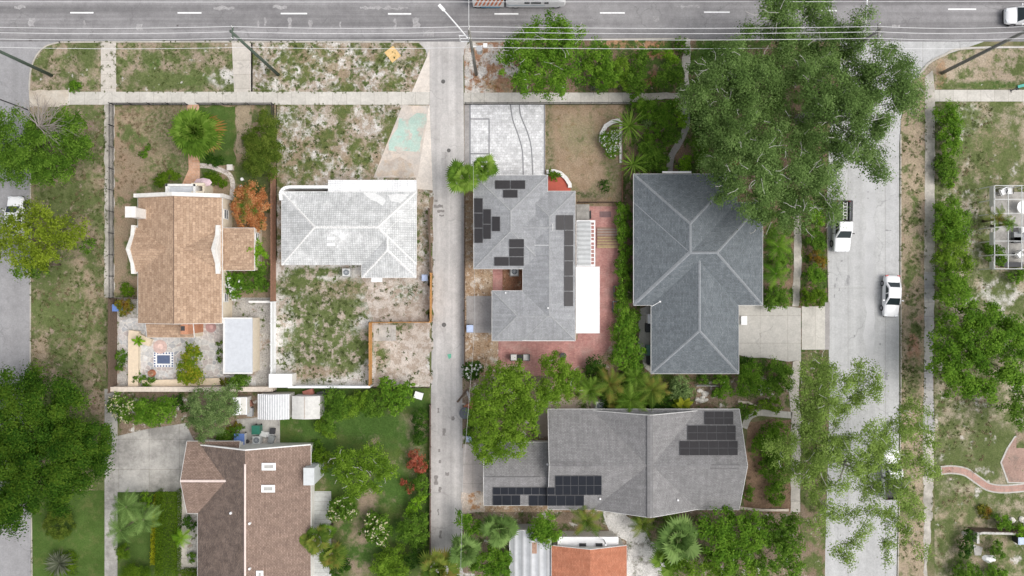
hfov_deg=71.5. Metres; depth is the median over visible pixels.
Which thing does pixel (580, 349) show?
patio
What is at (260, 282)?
shrub
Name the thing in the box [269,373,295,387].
white utility box
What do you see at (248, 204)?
shrub
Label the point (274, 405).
ribbed shed
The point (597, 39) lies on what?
kerb
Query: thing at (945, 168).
shrub
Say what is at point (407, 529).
shrub
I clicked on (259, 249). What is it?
shrub
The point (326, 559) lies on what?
fan palm
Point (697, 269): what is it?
slate roofed house
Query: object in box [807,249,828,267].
shrub
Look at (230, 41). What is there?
grass
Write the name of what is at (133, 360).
garden wall
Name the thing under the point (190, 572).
hedge
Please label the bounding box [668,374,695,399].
shrub
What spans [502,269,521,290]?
planting bed
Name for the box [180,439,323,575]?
brown roofed house
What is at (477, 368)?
shrub
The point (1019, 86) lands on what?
kick scooter
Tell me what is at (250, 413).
storage box
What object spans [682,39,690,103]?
path
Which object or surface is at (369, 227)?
white roofed house
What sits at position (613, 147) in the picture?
shrub
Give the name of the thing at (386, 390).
shrub
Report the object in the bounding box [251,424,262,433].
wheeled bin
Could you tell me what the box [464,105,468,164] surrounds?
driveway
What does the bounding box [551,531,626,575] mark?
orange roofed house
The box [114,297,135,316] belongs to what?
shrub
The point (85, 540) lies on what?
lawn
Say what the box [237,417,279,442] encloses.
patio
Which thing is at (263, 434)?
storage box
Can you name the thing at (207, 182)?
parasol
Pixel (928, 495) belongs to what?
sidewalk
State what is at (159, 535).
hedge
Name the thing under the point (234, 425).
shrub
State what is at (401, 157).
driveway
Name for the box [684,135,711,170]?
shrub
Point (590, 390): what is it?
areca palm
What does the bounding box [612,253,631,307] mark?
shrub
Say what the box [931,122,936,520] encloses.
grass
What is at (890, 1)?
power line
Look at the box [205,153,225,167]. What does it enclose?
shrub
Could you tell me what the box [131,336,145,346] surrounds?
banana plant
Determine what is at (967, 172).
grass
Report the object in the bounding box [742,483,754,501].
shrub
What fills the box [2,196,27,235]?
parked car
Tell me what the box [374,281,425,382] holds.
weeds
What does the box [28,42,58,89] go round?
kerb
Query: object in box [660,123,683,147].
shrub
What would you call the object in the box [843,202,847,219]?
ladder
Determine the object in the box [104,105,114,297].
sidewalk
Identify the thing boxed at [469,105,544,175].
driveway
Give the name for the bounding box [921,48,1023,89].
verge
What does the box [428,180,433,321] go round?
yard
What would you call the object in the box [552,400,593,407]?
path
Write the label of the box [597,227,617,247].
slatted deck
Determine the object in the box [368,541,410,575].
shrub
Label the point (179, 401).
shrub
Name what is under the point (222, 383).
shrub
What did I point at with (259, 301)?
garden wall
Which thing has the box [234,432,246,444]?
wheeled bin
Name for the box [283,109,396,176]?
weeds
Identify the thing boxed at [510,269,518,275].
ac unit
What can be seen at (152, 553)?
hedge
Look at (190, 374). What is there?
shrub
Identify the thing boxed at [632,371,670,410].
areca palm
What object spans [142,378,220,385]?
garden wall
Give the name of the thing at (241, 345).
flat roofed shed
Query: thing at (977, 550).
patio
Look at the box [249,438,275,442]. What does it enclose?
patio
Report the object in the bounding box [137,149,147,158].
shrub
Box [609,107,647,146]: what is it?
palm tree
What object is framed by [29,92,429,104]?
sidewalk
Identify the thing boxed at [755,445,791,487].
shrub
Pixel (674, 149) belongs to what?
path
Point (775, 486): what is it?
shrub
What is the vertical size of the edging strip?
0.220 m
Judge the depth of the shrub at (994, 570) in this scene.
79.04 m
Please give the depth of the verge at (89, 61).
79.94 m
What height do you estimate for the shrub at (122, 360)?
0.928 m
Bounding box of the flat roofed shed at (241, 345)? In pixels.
[223,317,259,373]
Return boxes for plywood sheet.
[384,46,400,62]
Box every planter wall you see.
[546,169,571,187]
[599,118,620,141]
[619,121,621,162]
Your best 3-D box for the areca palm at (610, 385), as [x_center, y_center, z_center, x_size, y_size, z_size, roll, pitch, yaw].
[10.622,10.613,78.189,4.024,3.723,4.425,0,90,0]
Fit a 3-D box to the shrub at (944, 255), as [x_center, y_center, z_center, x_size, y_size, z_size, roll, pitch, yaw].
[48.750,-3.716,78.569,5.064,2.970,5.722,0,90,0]
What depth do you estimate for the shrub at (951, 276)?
77.97 m
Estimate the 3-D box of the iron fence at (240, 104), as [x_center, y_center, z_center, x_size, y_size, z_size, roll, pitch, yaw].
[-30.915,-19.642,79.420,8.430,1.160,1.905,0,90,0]
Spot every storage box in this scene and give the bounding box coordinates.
[247,407,253,416]
[259,430,267,436]
[267,435,275,443]
[269,428,275,433]
[302,388,314,394]
[414,391,423,399]
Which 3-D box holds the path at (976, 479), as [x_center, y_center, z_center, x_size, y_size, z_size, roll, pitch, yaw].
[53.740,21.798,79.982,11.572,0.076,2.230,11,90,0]
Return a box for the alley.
[419,42,467,575]
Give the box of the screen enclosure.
[979,185,1023,269]
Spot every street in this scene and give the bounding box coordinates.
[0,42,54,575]
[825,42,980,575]
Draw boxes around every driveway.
[117,423,193,491]
[374,105,427,177]
[412,49,429,91]
[416,105,432,189]
[463,444,483,492]
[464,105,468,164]
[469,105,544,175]
[739,305,800,361]
[802,306,824,349]
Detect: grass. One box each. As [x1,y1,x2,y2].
[68,40,393,43]
[74,89,405,94]
[103,112,108,365]
[117,106,181,189]
[148,103,397,107]
[429,215,433,384]
[898,154,903,555]
[921,104,927,527]
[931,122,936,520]
[937,103,992,456]
[937,103,992,567]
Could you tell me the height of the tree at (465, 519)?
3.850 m
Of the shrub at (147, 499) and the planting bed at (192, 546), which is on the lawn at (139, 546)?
the shrub at (147, 499)
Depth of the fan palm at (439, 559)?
75.87 m
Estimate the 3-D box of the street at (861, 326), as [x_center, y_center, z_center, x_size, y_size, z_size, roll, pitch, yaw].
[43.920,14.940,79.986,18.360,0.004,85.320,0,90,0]
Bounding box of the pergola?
[575,220,594,266]
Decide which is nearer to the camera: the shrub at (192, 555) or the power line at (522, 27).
the power line at (522, 27)
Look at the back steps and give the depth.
79.10 m
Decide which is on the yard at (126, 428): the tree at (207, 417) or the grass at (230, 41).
the tree at (207, 417)
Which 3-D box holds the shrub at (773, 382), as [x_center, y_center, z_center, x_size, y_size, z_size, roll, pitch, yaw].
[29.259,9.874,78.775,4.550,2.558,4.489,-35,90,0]
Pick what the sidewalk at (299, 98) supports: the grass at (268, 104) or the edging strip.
the grass at (268, 104)
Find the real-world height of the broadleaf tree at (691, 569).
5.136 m
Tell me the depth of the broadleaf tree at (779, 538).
75.92 m
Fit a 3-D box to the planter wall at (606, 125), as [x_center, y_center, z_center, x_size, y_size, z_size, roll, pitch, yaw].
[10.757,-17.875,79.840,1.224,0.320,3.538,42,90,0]
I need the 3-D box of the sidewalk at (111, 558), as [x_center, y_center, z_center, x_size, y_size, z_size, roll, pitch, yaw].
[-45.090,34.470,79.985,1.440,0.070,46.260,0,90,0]
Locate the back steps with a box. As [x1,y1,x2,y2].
[576,204,590,219]
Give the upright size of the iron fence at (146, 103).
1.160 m
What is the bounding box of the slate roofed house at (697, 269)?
[633,171,762,373]
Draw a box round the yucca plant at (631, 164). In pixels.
[619,148,647,182]
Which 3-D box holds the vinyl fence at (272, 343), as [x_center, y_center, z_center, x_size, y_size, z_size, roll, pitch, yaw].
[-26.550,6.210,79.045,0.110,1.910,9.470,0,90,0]
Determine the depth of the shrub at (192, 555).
79.39 m
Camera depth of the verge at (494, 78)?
79.94 m
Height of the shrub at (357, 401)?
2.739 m
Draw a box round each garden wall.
[110,386,276,391]
[128,330,140,385]
[138,333,153,345]
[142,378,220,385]
[249,301,269,302]
[973,531,979,543]
[977,531,1015,534]
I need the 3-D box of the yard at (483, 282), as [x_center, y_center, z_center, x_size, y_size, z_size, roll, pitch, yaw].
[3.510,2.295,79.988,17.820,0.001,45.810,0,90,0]
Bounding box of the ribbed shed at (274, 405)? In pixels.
[258,392,294,419]
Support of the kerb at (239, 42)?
on the ground at (931, 556)
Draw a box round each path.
[101,43,115,91]
[177,491,196,570]
[182,105,199,183]
[200,163,234,196]
[232,43,250,91]
[493,269,501,290]
[534,400,551,435]
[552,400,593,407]
[638,305,650,371]
[666,104,689,173]
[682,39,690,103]
[742,409,791,428]
[940,465,1023,492]
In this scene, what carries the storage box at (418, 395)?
on the lawn at (394, 435)
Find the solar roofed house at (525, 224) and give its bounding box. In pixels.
[473,175,575,340]
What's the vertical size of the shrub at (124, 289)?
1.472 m
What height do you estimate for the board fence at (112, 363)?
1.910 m
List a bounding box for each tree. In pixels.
[0,100,100,189]
[0,196,90,277]
[0,358,116,540]
[7,238,96,280]
[14,91,77,147]
[183,381,241,444]
[326,439,399,503]
[452,508,483,537]
[463,357,550,467]
[469,539,512,575]
[494,8,589,102]
[526,508,565,549]
[535,350,587,408]
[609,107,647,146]
[669,552,761,575]
[670,0,932,235]
[694,504,770,575]
[750,509,808,575]
[761,351,943,572]
[922,279,1023,406]
[995,311,1023,432]
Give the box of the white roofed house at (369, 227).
[279,180,417,281]
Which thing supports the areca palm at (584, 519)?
on the ground at (931, 556)
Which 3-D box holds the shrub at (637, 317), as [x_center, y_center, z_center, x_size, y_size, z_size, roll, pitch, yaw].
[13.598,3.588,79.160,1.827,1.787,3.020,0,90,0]
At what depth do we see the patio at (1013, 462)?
79.95 m
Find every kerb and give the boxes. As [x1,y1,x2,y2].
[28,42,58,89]
[30,173,32,575]
[59,41,418,42]
[469,38,687,42]
[826,208,828,301]
[897,134,901,575]
[917,46,1023,77]
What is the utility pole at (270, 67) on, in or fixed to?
on the verge at (389, 74)
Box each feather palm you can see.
[105,487,162,547]
[171,527,192,547]
[763,229,793,260]
[763,256,790,288]
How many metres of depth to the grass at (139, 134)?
79.94 m
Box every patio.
[118,318,255,385]
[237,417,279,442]
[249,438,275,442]
[314,491,330,575]
[374,325,395,340]
[466,296,491,332]
[498,206,618,375]
[548,175,569,190]
[973,545,982,554]
[990,192,1023,263]
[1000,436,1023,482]
[1002,438,1023,481]
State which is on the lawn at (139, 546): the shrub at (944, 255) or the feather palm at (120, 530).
the feather palm at (120, 530)
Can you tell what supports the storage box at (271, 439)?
on the patio at (265, 440)
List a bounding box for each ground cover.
[574,371,688,408]
[623,101,680,171]
[635,515,803,575]
[689,44,826,193]
[763,210,793,304]
[801,208,829,301]
[801,351,828,514]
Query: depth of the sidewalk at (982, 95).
79.92 m
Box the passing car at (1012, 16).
[1002,3,1023,26]
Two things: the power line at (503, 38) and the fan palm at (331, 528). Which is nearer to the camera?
the power line at (503, 38)
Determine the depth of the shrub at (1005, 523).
78.77 m
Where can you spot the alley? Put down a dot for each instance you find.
(446, 112)
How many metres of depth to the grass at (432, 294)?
79.95 m
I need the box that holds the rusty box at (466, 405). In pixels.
[464,401,472,408]
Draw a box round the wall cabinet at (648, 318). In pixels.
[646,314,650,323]
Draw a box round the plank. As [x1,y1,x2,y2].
[457,388,468,402]
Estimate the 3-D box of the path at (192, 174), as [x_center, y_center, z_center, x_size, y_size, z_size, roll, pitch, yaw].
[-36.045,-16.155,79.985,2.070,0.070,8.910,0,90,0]
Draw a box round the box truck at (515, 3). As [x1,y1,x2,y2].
[472,0,565,7]
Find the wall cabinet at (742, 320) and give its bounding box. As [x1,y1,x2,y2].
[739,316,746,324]
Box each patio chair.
[510,354,516,360]
[523,354,529,360]
[997,187,1007,195]
[1005,187,1013,193]
[1012,249,1023,258]
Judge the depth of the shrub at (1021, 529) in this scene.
78.95 m
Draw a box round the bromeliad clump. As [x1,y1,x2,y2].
[43,548,72,575]
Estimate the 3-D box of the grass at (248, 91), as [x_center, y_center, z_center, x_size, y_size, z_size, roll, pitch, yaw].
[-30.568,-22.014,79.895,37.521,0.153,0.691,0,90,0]
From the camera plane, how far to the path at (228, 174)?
79.95 m
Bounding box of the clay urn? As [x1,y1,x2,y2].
[148,369,155,376]
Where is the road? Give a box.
[0,0,1023,41]
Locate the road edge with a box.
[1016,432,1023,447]
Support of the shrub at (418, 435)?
on the lawn at (394, 435)
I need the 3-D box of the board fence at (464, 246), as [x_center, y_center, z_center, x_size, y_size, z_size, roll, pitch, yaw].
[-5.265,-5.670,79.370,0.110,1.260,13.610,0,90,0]
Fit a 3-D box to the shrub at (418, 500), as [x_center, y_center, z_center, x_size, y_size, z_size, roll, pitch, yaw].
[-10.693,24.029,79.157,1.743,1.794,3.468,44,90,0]
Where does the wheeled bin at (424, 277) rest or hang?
on the yard at (416, 340)
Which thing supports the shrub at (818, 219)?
on the yard at (628, 199)
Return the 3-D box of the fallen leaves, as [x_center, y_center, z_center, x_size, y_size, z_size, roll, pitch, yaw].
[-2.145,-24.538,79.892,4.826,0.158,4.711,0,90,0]
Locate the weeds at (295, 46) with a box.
[256,43,413,90]
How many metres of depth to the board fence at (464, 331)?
78.82 m
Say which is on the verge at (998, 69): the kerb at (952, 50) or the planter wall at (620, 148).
the kerb at (952, 50)
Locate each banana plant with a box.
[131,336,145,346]
[671,396,692,408]
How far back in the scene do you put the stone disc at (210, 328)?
79.92 m
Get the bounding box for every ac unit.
[252,434,262,443]
[342,268,351,276]
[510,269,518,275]
[594,400,604,408]
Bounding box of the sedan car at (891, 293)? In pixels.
[880,275,903,316]
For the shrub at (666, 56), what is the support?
on the verge at (621, 47)
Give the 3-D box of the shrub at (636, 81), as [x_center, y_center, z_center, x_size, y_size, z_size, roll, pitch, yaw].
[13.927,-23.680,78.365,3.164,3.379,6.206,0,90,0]
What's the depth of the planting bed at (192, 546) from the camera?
79.94 m
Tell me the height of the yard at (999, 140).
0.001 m
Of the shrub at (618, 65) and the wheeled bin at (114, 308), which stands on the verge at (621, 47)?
the shrub at (618, 65)
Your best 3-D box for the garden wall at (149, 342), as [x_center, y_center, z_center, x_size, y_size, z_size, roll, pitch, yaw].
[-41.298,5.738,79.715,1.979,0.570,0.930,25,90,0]
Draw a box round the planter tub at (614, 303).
[612,301,618,311]
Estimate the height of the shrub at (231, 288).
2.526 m
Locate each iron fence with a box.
[108,102,187,297]
[195,102,273,117]
[465,102,633,104]
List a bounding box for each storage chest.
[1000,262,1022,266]
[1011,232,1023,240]
[1011,237,1020,242]
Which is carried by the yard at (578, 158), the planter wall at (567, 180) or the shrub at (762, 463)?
the planter wall at (567, 180)
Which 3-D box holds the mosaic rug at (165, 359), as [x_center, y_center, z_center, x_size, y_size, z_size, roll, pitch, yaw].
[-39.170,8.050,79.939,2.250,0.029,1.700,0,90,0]
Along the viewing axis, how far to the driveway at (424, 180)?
79.94 m
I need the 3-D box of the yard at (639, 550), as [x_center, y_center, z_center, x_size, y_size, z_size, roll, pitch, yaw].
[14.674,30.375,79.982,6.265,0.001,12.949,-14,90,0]
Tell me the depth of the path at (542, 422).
79.95 m
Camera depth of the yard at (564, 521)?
79.99 m
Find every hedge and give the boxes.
[149,493,160,564]
[154,488,181,575]
[180,567,196,575]
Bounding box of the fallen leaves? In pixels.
[474,49,513,89]
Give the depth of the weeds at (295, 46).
79.89 m
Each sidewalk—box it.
[29,90,68,107]
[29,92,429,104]
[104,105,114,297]
[105,389,117,575]
[464,93,629,103]
[630,92,683,101]
[789,360,800,511]
[792,216,801,305]
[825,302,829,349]
[923,272,934,431]
[923,433,934,575]
[924,71,934,271]
[935,90,1023,101]
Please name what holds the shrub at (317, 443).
on the lawn at (394, 435)
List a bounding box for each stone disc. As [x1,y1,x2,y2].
[153,340,166,353]
[206,324,215,332]
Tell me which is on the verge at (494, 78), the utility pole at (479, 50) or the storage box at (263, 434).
the utility pole at (479, 50)
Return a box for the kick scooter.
[1010,84,1023,92]
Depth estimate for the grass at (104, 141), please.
79.93 m
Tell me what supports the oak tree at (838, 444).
on the ground at (931, 556)
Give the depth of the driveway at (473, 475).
79.96 m
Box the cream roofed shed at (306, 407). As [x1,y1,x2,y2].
[292,394,323,418]
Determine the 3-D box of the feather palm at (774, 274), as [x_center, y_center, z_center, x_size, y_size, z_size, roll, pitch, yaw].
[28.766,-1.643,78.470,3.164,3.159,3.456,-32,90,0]
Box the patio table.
[1017,200,1023,212]
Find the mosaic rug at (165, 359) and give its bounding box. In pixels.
[154,352,173,366]
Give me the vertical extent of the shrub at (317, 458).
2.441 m
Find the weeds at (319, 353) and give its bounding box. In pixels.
[277,279,366,384]
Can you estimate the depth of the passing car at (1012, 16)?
79.00 m
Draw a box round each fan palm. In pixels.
[167,106,226,161]
[299,525,330,555]
[317,541,348,570]
[319,523,336,540]
[417,547,461,575]
[444,158,480,194]
[448,531,482,569]
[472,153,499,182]
[477,513,521,550]
[651,512,703,565]
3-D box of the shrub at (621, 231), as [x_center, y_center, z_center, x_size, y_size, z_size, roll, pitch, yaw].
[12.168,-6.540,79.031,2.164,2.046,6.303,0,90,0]
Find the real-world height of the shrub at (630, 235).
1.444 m
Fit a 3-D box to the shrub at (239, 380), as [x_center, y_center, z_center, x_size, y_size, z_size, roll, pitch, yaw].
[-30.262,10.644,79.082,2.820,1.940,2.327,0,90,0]
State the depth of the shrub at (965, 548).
78.86 m
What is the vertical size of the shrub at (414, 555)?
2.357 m
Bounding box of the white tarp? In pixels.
[982,555,995,562]
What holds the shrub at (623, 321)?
on the yard at (628, 199)
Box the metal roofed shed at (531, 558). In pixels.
[509,524,550,575]
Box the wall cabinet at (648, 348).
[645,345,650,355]
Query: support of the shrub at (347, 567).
on the lawn at (394, 435)
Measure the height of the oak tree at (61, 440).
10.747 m
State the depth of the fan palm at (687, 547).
75.71 m
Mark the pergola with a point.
(583, 243)
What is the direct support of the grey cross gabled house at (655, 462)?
on the yard at (483, 282)
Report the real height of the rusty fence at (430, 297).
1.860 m
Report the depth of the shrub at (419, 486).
78.47 m
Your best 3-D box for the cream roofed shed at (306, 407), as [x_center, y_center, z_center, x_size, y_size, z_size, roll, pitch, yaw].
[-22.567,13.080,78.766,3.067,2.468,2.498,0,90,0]
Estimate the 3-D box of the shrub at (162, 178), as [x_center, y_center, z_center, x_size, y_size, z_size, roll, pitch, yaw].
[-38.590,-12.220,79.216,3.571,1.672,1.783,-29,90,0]
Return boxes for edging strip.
[740,507,788,510]
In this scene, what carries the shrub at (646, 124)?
on the yard at (628, 199)
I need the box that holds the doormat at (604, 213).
[599,211,610,216]
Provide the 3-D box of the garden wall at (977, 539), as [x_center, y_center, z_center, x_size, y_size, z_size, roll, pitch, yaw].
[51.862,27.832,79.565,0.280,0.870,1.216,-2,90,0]
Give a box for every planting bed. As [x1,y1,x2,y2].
[187,514,196,561]
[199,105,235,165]
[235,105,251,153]
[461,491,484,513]
[466,334,497,375]
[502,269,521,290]
[694,375,790,411]
[743,419,790,513]
[800,352,828,575]
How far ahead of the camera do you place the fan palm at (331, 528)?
77.60 m
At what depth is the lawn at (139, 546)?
79.98 m
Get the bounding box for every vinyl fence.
[270,301,275,387]
[292,385,372,387]
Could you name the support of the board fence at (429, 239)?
on the yard at (431, 197)
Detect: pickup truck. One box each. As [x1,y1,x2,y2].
[830,200,854,251]
[881,449,902,499]
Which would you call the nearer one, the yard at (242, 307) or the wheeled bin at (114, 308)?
the wheeled bin at (114, 308)
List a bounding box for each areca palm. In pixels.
[569,506,604,536]
[574,374,605,404]
[593,365,627,405]
[607,394,624,408]
[614,382,648,411]
[623,365,649,391]
[629,515,655,537]
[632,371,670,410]
[660,513,681,524]
[981,205,1013,231]
[990,217,1017,230]
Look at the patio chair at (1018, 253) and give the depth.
79.40 m
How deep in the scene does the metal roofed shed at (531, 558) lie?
77.38 m
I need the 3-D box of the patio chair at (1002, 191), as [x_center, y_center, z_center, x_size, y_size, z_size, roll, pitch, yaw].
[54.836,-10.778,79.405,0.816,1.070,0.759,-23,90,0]
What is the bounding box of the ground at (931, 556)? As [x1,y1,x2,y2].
[31,42,1023,575]
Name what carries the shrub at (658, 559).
on the yard at (639, 550)
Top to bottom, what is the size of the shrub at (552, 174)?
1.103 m
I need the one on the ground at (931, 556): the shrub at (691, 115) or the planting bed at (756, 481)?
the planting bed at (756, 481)
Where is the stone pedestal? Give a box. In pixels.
[227,164,233,170]
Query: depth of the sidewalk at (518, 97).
79.92 m
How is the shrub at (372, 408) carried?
on the lawn at (394, 435)
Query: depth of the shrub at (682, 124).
78.63 m
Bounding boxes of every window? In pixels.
[224,209,228,219]
[224,293,227,301]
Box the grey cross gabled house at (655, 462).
[483,408,747,517]
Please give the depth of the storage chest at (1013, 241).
79.39 m
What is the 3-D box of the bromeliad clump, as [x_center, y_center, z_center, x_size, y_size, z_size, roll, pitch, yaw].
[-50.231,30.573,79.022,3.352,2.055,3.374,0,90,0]
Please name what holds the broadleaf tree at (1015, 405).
on the yard at (999, 140)
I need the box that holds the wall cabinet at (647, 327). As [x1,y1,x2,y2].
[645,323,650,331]
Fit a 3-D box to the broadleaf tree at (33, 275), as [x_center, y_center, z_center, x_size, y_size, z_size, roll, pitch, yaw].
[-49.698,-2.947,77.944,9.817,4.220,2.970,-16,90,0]
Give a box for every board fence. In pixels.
[107,298,117,392]
[270,174,275,301]
[427,208,431,271]
[429,404,430,552]
[464,195,465,297]
[464,299,465,365]
[577,201,617,202]
[622,118,622,201]
[968,527,1020,532]
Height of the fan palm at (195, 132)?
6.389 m
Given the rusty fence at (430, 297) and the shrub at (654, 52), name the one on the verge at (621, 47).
the shrub at (654, 52)
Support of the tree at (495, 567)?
on the yard at (564, 521)
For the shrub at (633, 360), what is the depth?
77.64 m
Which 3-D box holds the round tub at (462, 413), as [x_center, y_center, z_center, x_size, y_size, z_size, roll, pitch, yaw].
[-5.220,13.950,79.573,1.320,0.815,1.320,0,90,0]
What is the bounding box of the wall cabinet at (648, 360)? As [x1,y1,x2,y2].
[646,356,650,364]
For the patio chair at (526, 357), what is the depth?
79.42 m
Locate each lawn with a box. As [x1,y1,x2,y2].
[30,105,105,489]
[32,490,104,575]
[118,492,177,575]
[277,387,429,575]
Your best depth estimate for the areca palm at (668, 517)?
77.83 m
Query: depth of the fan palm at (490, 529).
75.87 m
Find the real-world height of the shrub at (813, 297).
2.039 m
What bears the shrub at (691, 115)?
on the yard at (628, 199)
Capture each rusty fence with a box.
[368,321,430,385]
[429,273,431,321]
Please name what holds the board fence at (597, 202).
on the yard at (578, 158)
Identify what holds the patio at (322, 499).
on the lawn at (394, 435)
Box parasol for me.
[194,178,212,186]
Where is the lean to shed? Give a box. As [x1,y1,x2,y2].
[233,396,251,414]
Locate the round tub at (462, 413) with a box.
[459,407,470,418]
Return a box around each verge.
[30,43,252,91]
[251,43,425,91]
[464,42,521,92]
[512,39,689,92]
[690,39,838,92]
[899,76,924,575]
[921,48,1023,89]
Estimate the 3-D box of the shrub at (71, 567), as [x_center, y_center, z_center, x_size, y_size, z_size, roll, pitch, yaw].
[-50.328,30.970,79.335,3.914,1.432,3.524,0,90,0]
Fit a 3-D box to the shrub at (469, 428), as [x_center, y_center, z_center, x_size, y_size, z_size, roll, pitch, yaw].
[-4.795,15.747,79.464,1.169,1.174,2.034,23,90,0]
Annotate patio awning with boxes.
[575,267,599,332]
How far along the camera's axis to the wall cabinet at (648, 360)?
79.19 m
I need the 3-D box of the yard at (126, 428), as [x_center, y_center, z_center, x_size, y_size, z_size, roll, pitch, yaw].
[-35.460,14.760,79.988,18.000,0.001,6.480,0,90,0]
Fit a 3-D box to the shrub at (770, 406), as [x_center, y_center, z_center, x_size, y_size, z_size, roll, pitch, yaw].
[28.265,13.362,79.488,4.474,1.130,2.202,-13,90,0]
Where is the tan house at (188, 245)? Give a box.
[125,183,261,337]
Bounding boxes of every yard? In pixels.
[114,105,276,297]
[114,298,275,385]
[118,390,276,440]
[276,105,429,387]
[276,261,429,385]
[360,266,433,385]
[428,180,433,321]
[462,376,551,447]
[463,506,799,575]
[464,105,620,511]
[546,105,621,205]
[602,511,665,575]
[621,99,826,415]
[934,102,1023,575]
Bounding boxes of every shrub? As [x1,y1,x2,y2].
[42,511,77,540]
[44,550,79,575]
[69,80,82,92]
[104,391,136,423]
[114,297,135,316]
[114,348,127,370]
[114,542,132,560]
[118,562,153,575]
[119,282,135,296]
[128,392,178,427]
[132,370,158,386]
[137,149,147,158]
[139,491,153,509]
[145,143,151,150]
[152,168,181,187]
[171,393,189,413]
[175,341,205,385]
[181,514,196,530]
[186,552,196,564]
[202,170,227,188]
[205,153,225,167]
[214,425,245,440]
[215,341,222,363]
[219,377,228,385]
[224,271,247,300]
[225,421,241,432]
[226,374,251,391]
[229,180,271,232]
[239,266,269,293]
[240,108,283,182]
[246,237,269,268]
[311,439,326,452]
[312,443,334,475]
[314,417,336,438]
[319,386,351,434]
[325,495,359,522]
[329,542,350,575]
[336,389,368,419]
[358,508,393,547]
[360,388,387,418]
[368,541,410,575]
[377,376,415,416]
[394,508,429,549]
[400,477,414,494]
[403,494,427,517]
[404,543,429,570]
[405,448,429,473]
[410,406,428,445]
[412,472,430,495]
[461,360,483,382]
[463,422,474,436]
[547,168,561,181]
[576,35,626,94]
[582,354,607,377]
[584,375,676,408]
[597,126,621,158]
[599,179,610,191]
[607,52,634,90]
[607,303,638,341]
[607,331,646,376]
[612,201,631,255]
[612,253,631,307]
[623,209,632,290]
[624,46,652,101]
[628,307,641,333]
[629,96,661,124]
[634,140,670,173]
[641,116,654,128]
[642,123,662,145]
[648,548,683,575]
[649,57,687,90]
[651,46,661,56]
[652,96,682,130]
[660,48,680,64]
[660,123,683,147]
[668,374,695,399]
[672,112,689,128]
[673,35,692,55]
[674,153,691,170]
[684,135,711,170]
[685,105,705,136]
[697,374,708,385]
[710,374,734,399]
[734,358,769,398]
[736,402,748,421]
[739,356,753,366]
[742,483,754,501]
[746,397,784,416]
[751,417,789,457]
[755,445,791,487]
[757,355,793,401]
[763,255,792,311]
[763,478,788,506]
[800,284,828,309]
[803,262,827,286]
[804,225,828,250]
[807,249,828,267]
[808,201,825,225]
[929,232,979,276]
[930,98,967,160]
[930,193,976,243]
[931,156,961,186]
[932,266,974,301]
[950,559,984,575]
[957,527,977,560]
[977,504,992,518]
[982,242,1007,266]
[984,563,1009,575]
[986,539,1005,559]
[991,513,1016,531]
[1005,268,1023,285]
[1011,523,1023,537]
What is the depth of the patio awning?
77.23 m
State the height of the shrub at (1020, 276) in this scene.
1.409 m
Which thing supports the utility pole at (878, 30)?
on the verge at (697, 54)
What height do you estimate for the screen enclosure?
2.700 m
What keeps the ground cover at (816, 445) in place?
on the planting bed at (814, 556)
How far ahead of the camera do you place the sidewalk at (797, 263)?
79.95 m
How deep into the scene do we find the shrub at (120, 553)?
78.72 m
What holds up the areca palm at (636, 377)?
on the yard at (628, 199)
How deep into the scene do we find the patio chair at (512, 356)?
79.42 m
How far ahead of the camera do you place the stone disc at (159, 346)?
79.92 m
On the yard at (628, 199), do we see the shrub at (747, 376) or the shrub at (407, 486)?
the shrub at (747, 376)
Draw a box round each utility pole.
[0,50,52,76]
[229,26,279,75]
[438,4,486,75]
[834,0,881,62]
[940,30,1023,74]
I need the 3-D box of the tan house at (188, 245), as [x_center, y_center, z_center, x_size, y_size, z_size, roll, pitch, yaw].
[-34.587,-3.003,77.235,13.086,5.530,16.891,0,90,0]
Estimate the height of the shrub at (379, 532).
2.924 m
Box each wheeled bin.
[112,304,122,310]
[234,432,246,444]
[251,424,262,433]
[422,274,427,280]
[467,324,472,331]
[1012,534,1023,544]
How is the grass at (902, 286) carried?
on the verge at (913, 276)
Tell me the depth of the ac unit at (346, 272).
79.19 m
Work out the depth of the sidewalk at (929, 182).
79.92 m
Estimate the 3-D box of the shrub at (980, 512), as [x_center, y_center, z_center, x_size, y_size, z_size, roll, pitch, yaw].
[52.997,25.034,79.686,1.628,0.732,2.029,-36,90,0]
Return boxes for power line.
[0,1,1023,1]
[0,26,1023,28]
[0,32,1013,33]
[5,47,1023,48]
[16,38,1023,39]
[460,68,474,575]
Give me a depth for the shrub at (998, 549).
78.98 m
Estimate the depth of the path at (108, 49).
79.92 m
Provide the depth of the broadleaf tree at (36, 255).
74.22 m
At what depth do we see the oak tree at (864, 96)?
69.22 m
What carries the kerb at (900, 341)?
on the ground at (931, 556)
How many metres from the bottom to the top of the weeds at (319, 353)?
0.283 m
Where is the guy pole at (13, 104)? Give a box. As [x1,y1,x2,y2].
[0,99,27,109]
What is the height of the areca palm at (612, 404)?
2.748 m
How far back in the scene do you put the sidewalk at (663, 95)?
79.92 m
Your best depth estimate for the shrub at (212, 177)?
79.26 m
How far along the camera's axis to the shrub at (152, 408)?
77.70 m

